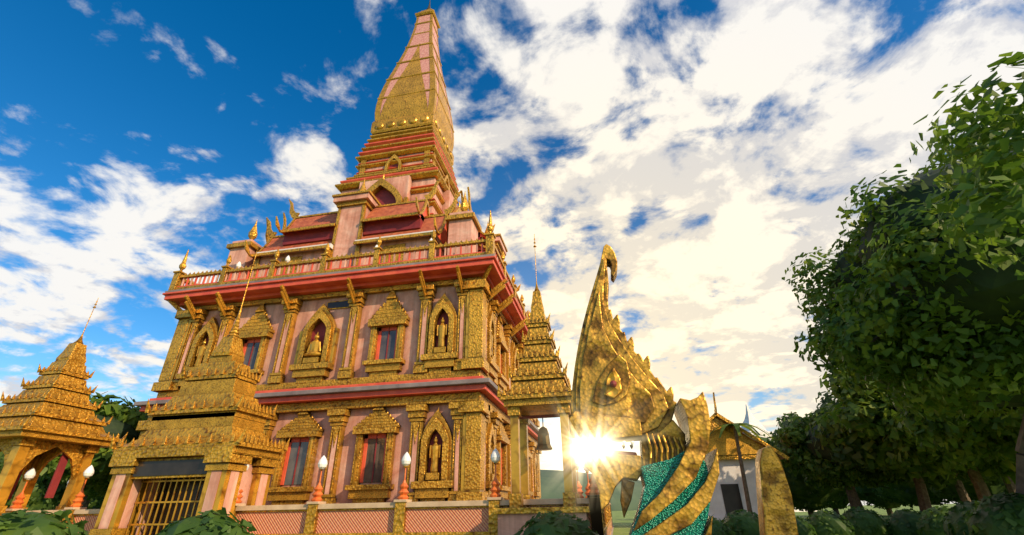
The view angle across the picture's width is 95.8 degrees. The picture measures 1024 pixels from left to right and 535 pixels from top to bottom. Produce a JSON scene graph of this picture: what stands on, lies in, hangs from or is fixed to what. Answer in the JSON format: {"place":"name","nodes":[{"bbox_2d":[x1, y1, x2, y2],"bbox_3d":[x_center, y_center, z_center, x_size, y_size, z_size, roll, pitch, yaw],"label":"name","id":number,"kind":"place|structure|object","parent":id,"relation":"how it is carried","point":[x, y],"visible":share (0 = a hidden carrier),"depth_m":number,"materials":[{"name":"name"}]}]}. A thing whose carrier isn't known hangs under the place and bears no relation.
{"place":"outdoors","nodes":[
{"label":"outdoors","id":0,"kind":"place"},
{"bbox_2d":[133,254,538,504],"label":"temple wall","id":1,"kind":"structure","parent":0,"point":[361,394],"depth_m":25.71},
{"bbox_2d":[136,265,541,504],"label":"chedi facades","id":2,"kind":"object","parent":1,"relation":"attached to","point":[458,463],"visible":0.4,"depth_m":24.78,"materials":[{"name":"gold metal"}]},
{"bbox_2d":[168,210,529,318],"bbox_3d":[-9.276,3.762,37.050,21.040,3.105,21.040,-6,-28,10],"label":"terrace balustrade","id":3,"kind":"object","parent":1,"relation":"on","point":[180,278],"visible":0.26,"depth_m":27.77,"materials":[{"name":"pink stone"}]},
{"bbox_2d":[226,150,528,314],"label":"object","id":4,"kind":"object","parent":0,"point":[365,216],"visible":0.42,"depth_m":31.27,"materials":[{"name":"paint"}]},
{"bbox_2d":[335,1,459,215],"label":"spire","id":5,"kind":"structure","parent":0,"point":[412,123],"depth_m":43.15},
{"bbox_2d":[0,0,1023,505],"label":"sky","id":6,"kind":"structure","parent":0,"point":[712,145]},
{"bbox_2d":[540,469,642,510],"bbox_3d":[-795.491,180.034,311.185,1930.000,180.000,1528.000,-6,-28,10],"label":"hills","id":7,"kind":"structure","parent":0,"point":[552,484],"depth_m":521.98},
{"bbox_2d":[611,504,955,534],"bbox_3d":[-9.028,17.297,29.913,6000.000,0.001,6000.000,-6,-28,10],"label":"lawn","id":8,"kind":"structure","parent":0,"point":[622,524],"depth_m":78.65,"materials":[{"name":"green plant"}]},
{"bbox_2d":[0,298,127,515],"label":"pavilion","id":9,"kind":"structure","parent":8,"relation":"on","point":[47,416],"depth_m":19.84,"materials":[{"name":"gold paint"}]},
{"bbox_2d":[35,477,94,508],"bbox_3d":[-34.384,16.615,37.285,9.565,9.520,9.499,9,-29,-19],"label":"tree","id":10,"kind":"object","parent":8,"relation":"on","point":[43,484],"visible":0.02,"depth_m":36.20,"materials":[{"name":"green plant"}]},
{"bbox_2d":[39,391,148,500],"bbox_3d":[-27.778,12.560,29.289,10.663,9.026,8.442,24,-37,-39],"label":"tree","id":11,"kind":"object","parent":8,"relation":"on","point":[125,420],"visible":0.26,"depth_m":29.34,"materials":[{"name":"green plant"}]},
{"bbox_2d":[89,252,289,534],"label":"front gate","id":12,"kind":"structure","parent":8,"relation":"on","point":[198,445],"depth_m":17.33,"materials":[{"name":"gold metal"}]},
{"bbox_2d":[0,507,598,534],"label":"bushes","id":13,"kind":"object","parent":8,"relation":"on","point":[43,522],"visible":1,"depth_m":6.61,"materials":[{"name":"green plant"}]},
{"bbox_2d":[5,495,612,534],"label":"perimeter wall","id":14,"kind":"structure","parent":8,"relation":"on","point":[410,517],"depth_m":15.57,"materials":[{"name":"pink paint"}]},
{"bbox_2d":[10,445,610,508],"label":"lamp posts","id":15,"kind":"object","parent":14,"relation":"on","point":[591,488],"visible":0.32,"depth_m":16.74,"materials":[{"name":"white metal"}]},
{"bbox_2d":[0,432,1007,518],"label":"tree line","id":16,"kind":"object","parent":8,"relation":"on","point":[810,499],"visible":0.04,"depth_m":50.05,"materials":[{"name":"green plant"}]},
{"bbox_2d":[494,234,589,534],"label":"bell pavilion","id":17,"kind":"structure","parent":8,"relation":"on","point":[540,385],"depth_m":16.03,"materials":[{"name":"gold paint"}]},
{"bbox_2d":[569,244,719,534],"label":"naga statue","id":18,"kind":"object","parent":8,"relation":"on","point":[620,393],"visible":1,"depth_m":6.33,"materials":[{"name":"gold metal"}]},
{"bbox_2d":[710,423,772,514],"bbox_3d":[16.446,14.483,32.537,4.728,6.611,4.775,-6,-28,10],"label":"palm tree","id":19,"kind":"object","parent":8,"relation":"on","point":[736,428],"visible":0.82,"depth_m":32.76,"materials":[{"name":"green plant"}]},
{"bbox_2d":[703,392,788,519],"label":"small building","id":20,"kind":"structure","parent":8,"relation":"on","point":[728,495],"depth_m":33.63,"materials":[{"name":"white paint"}]},
{"bbox_2d":[755,446,798,534],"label":"naga tail","id":21,"kind":"object","parent":8,"relation":"on","point":[776,513],"visible":1,"depth_m":9.44},
{"bbox_2d":[741,404,816,511],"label":"distant white chedi","id":22,"kind":"structure","parent":8,"relation":"on","point":[750,418],"depth_m":126.56,"materials":[{"name":"paint"}]},
{"bbox_2d":[765,411,862,508],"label":"tree row","id":23,"kind":"object","parent":8,"relation":"on","point":[790,416],"visible":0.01,"depth_m":48.02,"materials":[{"name":"green plant"}]},
{"bbox_2d":[773,403,901,508],"bbox_3d":[24.790,14.623,34.723,7.976,8.768,7.827,21,-35,-35],"label":"tree","id":24,"kind":"object","parent":8,"relation":"on","point":[821,473],"visible":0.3,"depth_m":34.12,"materials":[{"name":"green plant"}]},
{"bbox_2d":[711,492,1023,534],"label":"hedge bushes","id":25,"kind":"object","parent":8,"relation":"on","point":[1001,513],"visible":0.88,"depth_m":13.23,"materials":[{"name":"green plant"}]},
{"bbox_2d":[771,368,1008,511],"bbox_3d":[27.925,12.225,33.100,13.432,11.435,14.520,2,-28,-6],"label":"tree","id":26,"kind":"object","parent":8,"relation":"on","point":[847,457],"visible":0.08,"depth_m":32.06,"materials":[{"name":"green plant"}]},
{"bbox_2d":[782,138,1023,495],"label":"tree","id":27,"kind":"object","parent":8,"relation":"on","point":[915,322],"visible":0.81,"depth_m":9.12,"materials":[{"name":"green plant"}]},
{"bbox_2d":[909,51,1023,275],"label":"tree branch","id":28,"kind":"object","parent":27,"relation":"attached to","point":[995,161],"visible":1,"depth_m":5.78,"materials":[{"name":"green plant"}]},
{"bbox_2d":[805,366,1015,502],"bbox_3d":[26.514,9.906,28.296,13.821,11.116,14.208,-6,-28,10],"label":"tree","id":29,"kind":"object","parent":8,"relation":"on","point":[859,420],"visible":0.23,"depth_m":27.09,"materials":[{"name":"green plant"}]},
{"bbox_2d":[877,384,1023,465],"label":"tree","id":30,"kind":"object","parent":8,"relation":"on","point":[996,439],"visible":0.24,"depth_m":19.79,"materials":[{"name":"green plant"}]},
{"bbox_2d":[923,473,1000,501],"bbox_3d":[33.473,14.009,35.132,11.364,9.926,13.094,-6,-28,10],"label":"tree","id":31,"kind":"object","parent":8,"relation":"on","point":[962,492],"depth_m":33.67,"materials":[{"name":"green plant"}]},
{"bbox_2d":[965,475,1015,493],"bbox_3d":[38.023,13.302,36.835,16.198,12.650,17.675,9,-29,-18],"label":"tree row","id":32,"kind":"object","parent":8,"relation":"on","point":[1011,487],"depth_m":35.81,"materials":[{"name":"green plant"}]}
]}

